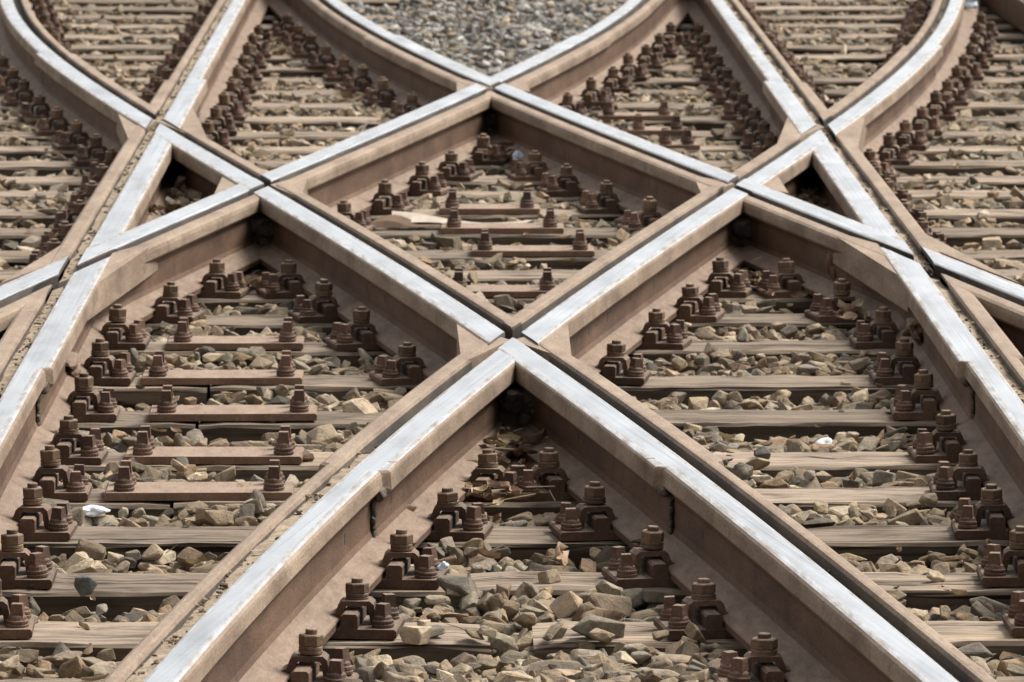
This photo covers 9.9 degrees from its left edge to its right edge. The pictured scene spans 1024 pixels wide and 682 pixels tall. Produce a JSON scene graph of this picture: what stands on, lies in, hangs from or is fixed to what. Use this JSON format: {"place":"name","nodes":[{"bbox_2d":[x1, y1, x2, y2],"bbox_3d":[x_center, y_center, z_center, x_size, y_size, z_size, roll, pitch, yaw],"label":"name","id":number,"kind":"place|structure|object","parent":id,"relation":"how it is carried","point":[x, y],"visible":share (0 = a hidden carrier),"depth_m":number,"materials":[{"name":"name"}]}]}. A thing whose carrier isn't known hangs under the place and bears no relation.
{"place":"outdoors","nodes":[
{"label":"outdoors","id":0,"kind":"place"},
{"bbox_2d":[390,84,618,651],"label":"ground","id":1,"kind":"structure","parent":0,"point":[612,94],"depth_m":24.11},
{"bbox_2d":[59,453,177,481],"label":"sleeper","id":2,"kind":"object","parent":1,"relation":"on","point":[99,469],"visible":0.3,"depth_m":13.29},
{"bbox_2d":[49,415,107,464],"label":"rail fastening","id":3,"kind":"object","parent":2,"relation":"on","point":[91,450],"visible":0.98,"depth_m":13.36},
{"bbox_2d":[69,489,172,518],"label":"sleeper","id":4,"kind":"object","parent":1,"relation":"on","point":[154,508],"visible":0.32,"depth_m":12.73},
{"bbox_2d":[31,445,91,500],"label":"rail fastening","id":5,"kind":"object","parent":4,"relation":"on","point":[75,485],"visible":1,"depth_m":12.80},
{"bbox_2d":[0,0,267,547],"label":"rail","id":6,"kind":"object","parent":1,"relation":"on","point":[45,350],"visible":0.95,"depth_m":15.76,"materials":[{"name":"metal"}]},
{"bbox_2d":[76,411,198,447],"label":"sleeper","id":7,"kind":"object","parent":1,"relation":"on","point":[127,422],"visible":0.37,"depth_m":14.01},
{"bbox_2d":[66,372,119,421],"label":"rail fastening","id":8,"kind":"object","parent":7,"relation":"on","point":[104,407],"visible":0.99,"depth_m":14.08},
{"bbox_2d":[90,377,210,410],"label":"sleeper","id":9,"kind":"object","parent":1,"relation":"on","point":[131,395],"visible":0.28,"depth_m":14.69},
{"bbox_2d":[83,338,135,384],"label":"rail fastening","id":10,"kind":"object","parent":9,"relation":"on","point":[120,371],"visible":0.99,"depth_m":14.75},
{"bbox_2d":[0,102,370,115],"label":"sleeper","id":11,"kind":"object","parent":1,"relation":"on","point":[332,107],"visible":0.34,"depth_m":23.35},
{"bbox_2d":[71,44,305,55],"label":"sleeper","id":12,"kind":"object","parent":1,"relation":"on","point":[102,49],"visible":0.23,"depth_m":26.56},
{"bbox_2d":[0,116,380,131],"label":"sleeper","id":13,"kind":"object","parent":1,"relation":"on","point":[254,122],"visible":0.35,"depth_m":22.61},
{"bbox_2d":[79,55,321,65],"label":"sleeper","id":14,"kind":"object","parent":1,"relation":"on","point":[149,59],"visible":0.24,"depth_m":25.93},
{"bbox_2d":[34,6,379,15],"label":"sleeper","id":15,"kind":"object","parent":1,"relation":"on","point":[164,10],"visible":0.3,"depth_m":29.26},
{"bbox_2d":[92,66,339,77],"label":"sleeper","id":16,"kind":"object","parent":1,"relation":"on","point":[286,71],"visible":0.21,"depth_m":25.26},
{"bbox_2d":[0,678,436,681],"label":"sleeper","id":17,"kind":"object","parent":1,"relation":"on","point":[45,680],"visible":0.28,"depth_m":10.59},
{"bbox_2d":[281,628,358,681],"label":"rail fastening","id":18,"kind":"object","parent":17,"relation":"on","point":[310,654],"visible":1,"depth_m":10.46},
{"bbox_2d":[51,0,399,10],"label":"sleeper","id":19,"kind":"object","parent":1,"relation":"on","point":[165,3],"visible":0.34,"depth_m":29.91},
{"bbox_2d":[57,15,395,24],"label":"sleeper","id":20,"kind":"object","parent":1,"relation":"on","point":[268,19],"visible":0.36,"depth_m":28.68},
{"bbox_2d":[0,572,466,621],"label":"sleeper","id":21,"kind":"object","parent":1,"relation":"on","point":[118,593],"visible":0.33,"depth_m":11.57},
{"bbox_2d":[0,529,56,588],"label":"rail fastening","id":22,"kind":"object","parent":21,"relation":"on","point":[38,570],"visible":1,"depth_m":11.62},
{"bbox_2d":[375,529,446,588],"bbox_3d":[-0.225,0.422,11.672,0.178,0.105,0.160,1,7,5],"label":"rail fastening","id":23,"kind":"object","parent":21,"relation":"on","point":[424,572],"visible":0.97,"depth_m":11.62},
{"bbox_2d":[0,621,489,666],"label":"sleeper","id":24,"kind":"object","parent":1,"relation":"on","point":[122,640],"visible":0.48,"depth_m":11.00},
{"bbox_2d":[0,579,34,638],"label":"rail fastening","id":25,"kind":"object","parent":24,"relation":"on","point":[17,619],"visible":1,"depth_m":11.03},
{"bbox_2d":[329,577,404,639],"bbox_3d":[-0.297,0.492,11.086,0.178,0.102,0.160,1,7,5],"label":"rail fastening","id":26,"kind":"object","parent":24,"relation":"on","point":[383,619],"visible":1,"depth_m":11.04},
{"bbox_2d":[0,0,687,339],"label":"rail","id":27,"kind":"object","parent":1,"relation":"on","point":[182,247],"visible":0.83,"depth_m":18.95,"materials":[{"name":"metal"}]},
{"bbox_2d":[0,0,997,681],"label":"rail","id":28,"kind":"object","parent":1,"relation":"on","point":[820,610],"visible":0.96,"depth_m":12.76,"materials":[{"name":"metal"}]},
{"bbox_2d":[123,313,875,342],"bbox_3d":[-0.028,0.015,16.147,3.693,0.158,0.251,0,7,-1],"label":"sleeper","id":29,"kind":"object","parent":1,"relation":"on","point":[243,325],"visible":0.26,"depth_m":16.04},
{"bbox_2d":[145,281,203,322],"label":"rail fastening","id":30,"kind":"object","parent":29,"relation":"on","point":[174,307],"visible":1,"depth_m":16.08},
{"bbox_2d":[288,279,344,323],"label":"rail fastening","id":31,"kind":"object","parent":29,"relation":"on","point":[317,307],"visible":0.99,"depth_m":16.09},
{"bbox_2d":[670,283,724,322],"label":"rail fastening","id":32,"kind":"object","parent":29,"relation":"on","point":[695,307],"visible":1,"depth_m":16.07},
{"bbox_2d":[804,278,865,322],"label":"rail fastening","id":33,"kind":"object","parent":29,"relation":"on","point":[821,309],"visible":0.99,"depth_m":16.10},
{"bbox_2d":[107,340,896,369],"bbox_3d":[0.011,0.089,15.531,3.375,0.160,0.251,0,7,-1],"label":"sleeper","id":34,"kind":"object","parent":1,"relation":"on","point":[766,348],"visible":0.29,"depth_m":15.42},
{"bbox_2d":[100,304,149,349],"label":"rail fastening","id":35,"kind":"object","parent":34,"relation":"on","point":[136,337],"visible":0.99,"depth_m":15.46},
{"bbox_2d":[166,317,304,349],"bbox_3d":[-0.722,-0.021,15.503,0.357,0.069,0.164,0,7,-1],"label":"tie plate","id":36,"kind":"object","parent":34,"relation":"on","point":[184,338],"visible":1,"depth_m":15.44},
{"bbox_2d":[325,306,383,350],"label":"rail fastening","id":37,"kind":"object","parent":34,"relation":"on","point":[355,334],"visible":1,"depth_m":15.46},
{"bbox_2d":[635,308,691,349],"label":"rail fastening","id":38,"kind":"object","parent":34,"relation":"on","point":[676,337],"visible":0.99,"depth_m":15.46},
{"bbox_2d":[849,307,898,348],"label":"rail fastening","id":39,"kind":"object","parent":34,"relation":"on","point":[863,336],"visible":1,"depth_m":15.48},
{"bbox_2d":[197,290,812,313],"bbox_3d":[-0.058,-0.055,16.732,3.828,0.160,0.251,0,7,-1],"label":"sleeper","id":40,"kind":"object","parent":1,"relation":"on","point":[252,298],"visible":0.12,"depth_m":16.62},
{"bbox_2d":[197,259,250,298],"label":"rail fastening","id":41,"kind":"object","parent":40,"relation":"on","point":[221,283],"visible":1,"depth_m":16.66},
{"bbox_2d":[255,260,308,298],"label":"rail fastening","id":42,"kind":"object","parent":40,"relation":"on","point":[287,281],"visible":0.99,"depth_m":16.66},
{"bbox_2d":[452,268,556,296],"bbox_3d":[-0.025,-0.166,16.712,0.334,0.069,0.164,0,7,0],"label":"tie plate","id":43,"kind":"object","parent":40,"relation":"on","point":[546,283],"visible":0.66,"depth_m":16.65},
{"bbox_2d":[703,257,753,297],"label":"rail fastening","id":44,"kind":"object","parent":40,"relation":"on","point":[739,286],"visible":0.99,"depth_m":16.68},
{"bbox_2d":[754,258,812,297],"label":"rail fastening","id":45,"kind":"object","parent":40,"relation":"on","point":[782,283],"visible":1,"depth_m":16.68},
{"bbox_2d":[0,0,1023,681],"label":"ballast","id":46,"kind":"structure","parent":1,"relation":"on","point":[490,38],"depth_m":14.55,"materials":[{"name":"gravel"}]},
{"bbox_2d":[476,427,548,462],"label":"leaf litter","id":47,"kind":"object","parent":46,"relation":"on","point":[504,438],"visible":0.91,"depth_m":13.30,"materials":[{"name":"plant"}]},
{"bbox_2d":[460,444,574,521],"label":"leaf litter","id":48,"kind":"object","parent":46,"relation":"on","point":[480,490],"visible":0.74,"depth_m":12.71,"materials":[{"name":"plant"}]},
{"bbox_2d":[0,227,1023,248],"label":"sleeper","id":49,"kind":"object","parent":1,"relation":"on","point":[958,237],"visible":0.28,"depth_m":18.38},
{"bbox_2d":[371,211,531,227],"bbox_3d":[-0.201,-0.380,18.570,0.530,0.040,0.150,0,7,-1],"label":"wooden plank","id":50,"kind":"object","parent":49,"relation":"on","point":[398,219],"visible":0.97,"depth_m":18.56,"materials":[{"name":"wood"}]},
{"bbox_2d":[440,207,563,233],"bbox_3d":[-0.031,-0.376,18.469,0.383,0.069,0.164,0,7,0],"label":"tie plate","id":51,"kind":"object","parent":49,"relation":"on","point":[454,224],"visible":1,"depth_m":18.41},
{"bbox_2d":[617,196,661,233],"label":"rail fastening","id":52,"kind":"object","parent":49,"relation":"on","point":[632,222],"visible":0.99,"depth_m":18.44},
{"bbox_2d":[0,160,1023,176],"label":"sleeper","id":53,"kind":"object","parent":1,"relation":"on","point":[915,167],"visible":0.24,"depth_m":20.75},
{"bbox_2d":[72,134,107,165],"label":"rail fastening","id":54,"kind":"object","parent":53,"relation":"on","point":[82,157],"visible":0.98,"depth_m":20.78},
{"bbox_2d":[469,133,508,165],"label":"rail fastening","id":55,"kind":"object","parent":53,"relation":"on","point":[482,146],"visible":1,"depth_m":20.78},
{"bbox_2d":[876,132,914,164],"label":"rail fastening","id":56,"kind":"object","parent":53,"relation":"on","point":[903,156],"visible":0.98,"depth_m":20.81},
{"bbox_2d":[0,208,1023,228],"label":"sleeper","id":57,"kind":"object","parent":1,"relation":"on","point":[936,215],"visible":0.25,"depth_m":18.99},
{"bbox_2d":[369,179,413,214],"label":"rail fastening","id":58,"kind":"object","parent":57,"relation":"on","point":[389,201],"visible":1,"depth_m":19.05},
{"bbox_2d":[439,189,539,213],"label":"tie plate","id":59,"kind":"object","parent":57,"relation":"on","point":[526,205],"visible":0.98,"depth_m":19.02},
{"bbox_2d":[576,180,623,213],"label":"rail fastening","id":60,"kind":"object","parent":57,"relation":"on","point":[601,202],"visible":1,"depth_m":19.04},
{"bbox_2d":[0,250,1023,269],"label":"sleeper","id":61,"kind":"object","parent":1,"relation":"on","point":[15,258],"visible":0.16,"depth_m":17.72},
{"bbox_2d":[471,229,594,256],"bbox_3d":[0.062,-0.296,17.795,0.369,0.069,0.164,0,7,0],"label":"tie plate","id":62,"kind":"object","parent":61,"relation":"on","point":[486,247],"visible":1,"depth_m":17.73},
{"bbox_2d":[0,145,1023,160],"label":"sleeper","id":63,"kind":"object","parent":1,"relation":"on","point":[17,153],"visible":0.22,"depth_m":21.35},
{"bbox_2d":[51,120,89,150],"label":"rail fastening","id":64,"kind":"object","parent":63,"relation":"on","point":[73,137],"visible":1,"depth_m":21.37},
{"bbox_2d":[895,120,930,149],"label":"rail fastening","id":65,"kind":"object","parent":63,"relation":"on","point":[905,134],"visible":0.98,"depth_m":21.39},
{"bbox_2d":[0,131,1023,146],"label":"sleeper","id":66,"kind":"object","parent":1,"relation":"on","point":[239,138],"visible":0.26,"depth_m":21.97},
{"bbox_2d":[627,113,683,134],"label":"tie plate","id":67,"kind":"object","parent":66,"relation":"on","point":[638,127],"visible":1,"depth_m":22.00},
{"bbox_2d":[0,190,1023,205],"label":"sleeper","id":68,"kind":"object","parent":1,"relation":"on","point":[955,195],"visible":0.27,"depth_m":19.68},
{"bbox_2d":[407,162,450,195],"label":"rail fastening","id":69,"kind":"object","parent":68,"relation":"on","point":[422,181],"visible":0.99,"depth_m":19.66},
{"bbox_2d":[537,164,581,195],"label":"rail fastening","id":70,"kind":"object","parent":68,"relation":"on","point":[561,184],"visible":0.99,"depth_m":19.67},
{"bbox_2d":[0,268,1023,289],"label":"sleeper","id":71,"kind":"object","parent":1,"relation":"on","point":[514,277],"visible":0.11,"depth_m":17.26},
{"bbox_2d":[2,175,1023,190],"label":"sleeper","id":72,"kind":"object","parent":1,"relation":"on","point":[45,183],"visible":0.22,"depth_m":20.16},
{"bbox_2d":[437,150,478,181],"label":"rail fastening","id":73,"kind":"object","parent":72,"relation":"on","point":[451,167],"visible":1,"depth_m":20.18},
{"bbox_2d":[507,150,548,180],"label":"rail fastening","id":74,"kind":"object","parent":72,"relation":"on","point":[530,169],"visible":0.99,"depth_m":20.18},
{"bbox_2d":[7,92,1023,680],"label":"leaf litter","id":75,"kind":"object","parent":1,"relation":"on","point":[497,554],"visible":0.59,"depth_m":13.86,"materials":[{"name":"plant"}]},
{"bbox_2d":[20,525,1012,571],"bbox_3d":[-0.024,0.476,12.304,3.104,0.159,0.251,0,7,-1],"label":"sleeper","id":76,"kind":"object","parent":1,"relation":"on","point":[873,543],"visible":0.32,"depth_m":12.21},
{"bbox_2d":[11,482,76,540],"bbox_3d":[-0.995,0.347,12.271,0.178,0.110,0.160,0,7,1],"label":"rail fastening","id":77,"kind":"object","parent":76,"relation":"on","point":[35,518],"visible":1,"depth_m":12.23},
{"bbox_2d":[424,487,492,540],"bbox_3d":[-0.136,0.351,12.279,0.178,0.100,0.160,1,7,6],"label":"rail fastening","id":78,"kind":"object","parent":76,"relation":"on","point":[474,523],"visible":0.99,"depth_m":12.23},
{"bbox_2d":[549,481,620,540],"bbox_3d":[0.176,0.345,12.281,0.178,0.110,0.160,-1,7,-8],"label":"rail fastening","id":79,"kind":"object","parent":76,"relation":"on","point":[591,517],"visible":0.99,"depth_m":12.24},
{"bbox_2d":[951,483,1014,538],"bbox_3d":[1.002,0.347,12.293,0.178,0.103,0.160,0,7,1],"label":"rail fastening","id":80,"kind":"object","parent":76,"relation":"on","point":[968,522],"visible":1,"depth_m":12.26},
{"bbox_2d":[103,0,980,681],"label":"rail","id":81,"kind":"object","parent":1,"relation":"on","point":[257,600],"visible":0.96,"depth_m":12.84,"materials":[{"name":"metal"}]},
{"bbox_2d":[210,374,919,405],"bbox_3d":[0.515,0.173,14.822,2.527,0.157,0.251,0,7,-1],"label":"sleeper","id":82,"kind":"object","parent":1,"relation":"on","point":[800,388],"visible":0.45,"depth_m":14.71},
{"bbox_2d":[140,350,303,384],"bbox_3d":[-0.721,0.065,14.788,0.401,0.069,0.164,0,7,-1],"label":"tie plate","id":83,"kind":"object","parent":82,"relation":"on","point":[159,372],"visible":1,"depth_m":14.73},
{"bbox_2d":[369,342,426,385],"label":"rail fastening","id":84,"kind":"object","parent":82,"relation":"on","point":[405,366],"visible":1,"depth_m":14.75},
{"bbox_2d":[595,340,650,384],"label":"rail fastening","id":85,"kind":"object","parent":82,"relation":"on","point":[614,360],"visible":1,"depth_m":14.75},
{"bbox_2d":[869,338,920,384],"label":"rail fastening","id":86,"kind":"object","parent":82,"relation":"on","point":[883,372],"visible":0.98,"depth_m":14.77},
{"bbox_2d":[199,409,938,446],"bbox_3d":[0.490,0.256,14.147,2.462,0.159,0.250,0,7,-1],"label":"sleeper","id":87,"kind":"object","parent":1,"relation":"on","point":[751,425],"visible":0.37,"depth_m":14.03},
{"bbox_2d":[148,384,316,420],"bbox_3d":[-0.663,0.145,14.113,0.398,0.069,0.164,0,7,-2],"label":"tie plate","id":88,"kind":"object","parent":87,"relation":"on","point":[168,408],"visible":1,"depth_m":14.05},
{"bbox_2d":[890,369,943,419],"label":"rail fastening","id":89,"kind":"object","parent":87,"relation":"on","point":[904,406],"visible":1,"depth_m":14.10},
{"bbox_2d":[194,452,961,482],"bbox_3d":[0.395,0.341,13.420,2.226,0.156,0.251,0,7,-1],"label":"sleeper","id":90,"kind":"object","parent":1,"relation":"on","point":[839,464],"visible":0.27,"depth_m":13.32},
{"bbox_2d":[123,425,304,463],"bbox_3d":[-0.671,0.232,13.388,0.401,0.069,0.164,0,7,0],"label":"tie plate","id":91,"kind":"object","parent":90,"relation":"on","point":[145,450],"visible":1,"depth_m":13.33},
{"bbox_2d":[907,410,967,463],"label":"rail fastening","id":92,"kind":"object","parent":90,"relation":"on","point":[924,448],"visible":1,"depth_m":13.38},
{"bbox_2d":[173,486,985,525],"bbox_3d":[0.383,0.407,12.864,2.220,0.156,0.251,0,6,-1],"label":"sleeper","id":93,"kind":"object","parent":1,"relation":"on","point":[803,499],"visible":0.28,"depth_m":12.77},
{"bbox_2d":[104,459,293,500],"bbox_3d":[-0.675,0.299,12.832,0.406,0.069,0.164,0,7,-1],"label":"tie plate","id":94,"kind":"object","parent":93,"relation":"on","point":[127,486],"visible":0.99,"depth_m":12.77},
{"bbox_2d":[463,449,520,501],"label":"rail fastening","id":95,"kind":"object","parent":93,"relation":"on","point":[488,468],"visible":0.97,"depth_m":12.81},
{"bbox_2d":[515,447,575,501],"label":"rail fastening","id":96,"kind":"object","parent":93,"relation":"on","point":[546,468],"visible":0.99,"depth_m":12.80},
{"bbox_2d":[929,449,989,499],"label":"rail fastening","id":97,"kind":"object","parent":93,"relation":"on","point":[945,484],"visible":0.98,"depth_m":12.81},
{"bbox_2d":[268,0,1023,357],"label":"rail","id":98,"kind":"object","parent":1,"relation":"on","point":[822,248],"visible":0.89,"depth_m":18.95,"materials":[{"name":"metal"}]},
{"bbox_2d":[471,571,1023,617],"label":"sleeper","id":99,"kind":"object","parent":1,"relation":"on","point":[922,592],"visible":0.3,"depth_m":11.63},
{"bbox_2d":[602,525,677,588],"bbox_3d":[0.278,0.417,11.676,0.178,0.111,0.160,-1,7,-10],"label":"rail fastening","id":100,"kind":"object","parent":99,"relation":"on","point":[648,562],"visible":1,"depth_m":11.65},
{"bbox_2d":[976,525,1023,586],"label":"rail fastening","id":101,"kind":"object","parent":99,"relation":"on","point":[994,569],"visible":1,"depth_m":11.65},
{"bbox_2d":[532,621,1023,659],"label":"sleeper","id":102,"kind":"object","parent":1,"relation":"on","point":[996,637],"visible":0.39,"depth_m":11.03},
{"bbox_2d":[653,578,734,639],"bbox_3d":[0.365,0.494,11.092,0.178,0.101,0.160,-1,7,-8],"label":"rail fastening","id":103,"kind":"object","parent":102,"relation":"on","point":[702,608],"visible":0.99,"depth_m":11.06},
{"bbox_2d":[1002,591,1023,636],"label":"rail fastening","id":104,"kind":"object","parent":102,"relation":"on","point":[1013,620],"visible":1,"depth_m":11.08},
{"bbox_2d":[596,6,996,15],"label":"sleeper","id":105,"kind":"object","parent":1,"relation":"on","point":[835,10],"visible":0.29,"depth_m":29.29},
{"bbox_2d":[602,14,1011,23],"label":"sleeper","id":106,"kind":"object","parent":1,"relation":"on","point":[899,19],"visible":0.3,"depth_m":28.65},
{"bbox_2d":[617,102,1023,121],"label":"sleeper","id":107,"kind":"object","parent":1,"relation":"on","point":[1010,108],"visible":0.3,"depth_m":23.32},
{"bbox_2d":[618,65,1023,83],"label":"sleeper","id":108,"kind":"object","parent":1,"relation":"on","point":[673,70],"visible":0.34,"depth_m":25.29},
{"bbox_2d":[627,116,1023,130],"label":"sleeper","id":109,"kind":"object","parent":1,"relation":"on","point":[703,123],"visible":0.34,"depth_m":22.64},
{"bbox_2d":[597,99,673,119],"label":"tie plate","id":110,"kind":"object","parent":109,"relation":"on","point":[608,112],"visible":0.99,"depth_m":22.66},
{"bbox_2d":[632,77,1023,89],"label":"sleeper","id":111,"kind":"object","parent":1,"relation":"on","point":[675,83],"visible":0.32,"depth_m":24.63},
{"bbox_2d":[650,54,1023,65],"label":"sleeper","id":112,"kind":"object","parent":1,"relation":"on","point":[875,59],"visible":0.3,"depth_m":25.96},
{"bbox_2d":[663,44,1022,54],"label":"sleeper","id":113,"kind":"object","parent":1,"relation":"on","point":[814,49],"visible":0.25,"depth_m":26.60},
{"bbox_2d":[673,33,1023,44],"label":"sleeper","id":114,"kind":"object","parent":1,"relation":"on","point":[1011,38],"visible":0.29,"depth_m":27.33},
{"bbox_2d":[676,23,1023,33],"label":"sleeper","id":115,"kind":"object","parent":1,"relation":"on","point":[1007,28],"visible":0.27,"depth_m":28.00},
{"bbox_2d":[688,0,1023,531],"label":"rail","id":116,"kind":"object","parent":1,"relation":"on","point":[967,354],"visible":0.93,"depth_m":15.54,"materials":[{"name":"metal"}]},
{"bbox_2d":[981,0,1023,31],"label":"rail","id":117,"kind":"object","parent":1,"relation":"on","point":[1011,11],"visible":1,"depth_m":28.03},
{"bbox_2d":[996,676,1023,681],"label":"sleeper","id":118,"kind":"object","parent":1,"relation":"on","point":[1011,679],"visible":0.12,"depth_m":10.60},
{"bbox_2d":[712,632,790,681],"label":"rail fastening","id":119,"kind":"object","parent":118,"relation":"on","point":[755,664],"visible":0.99,"depth_m":10.46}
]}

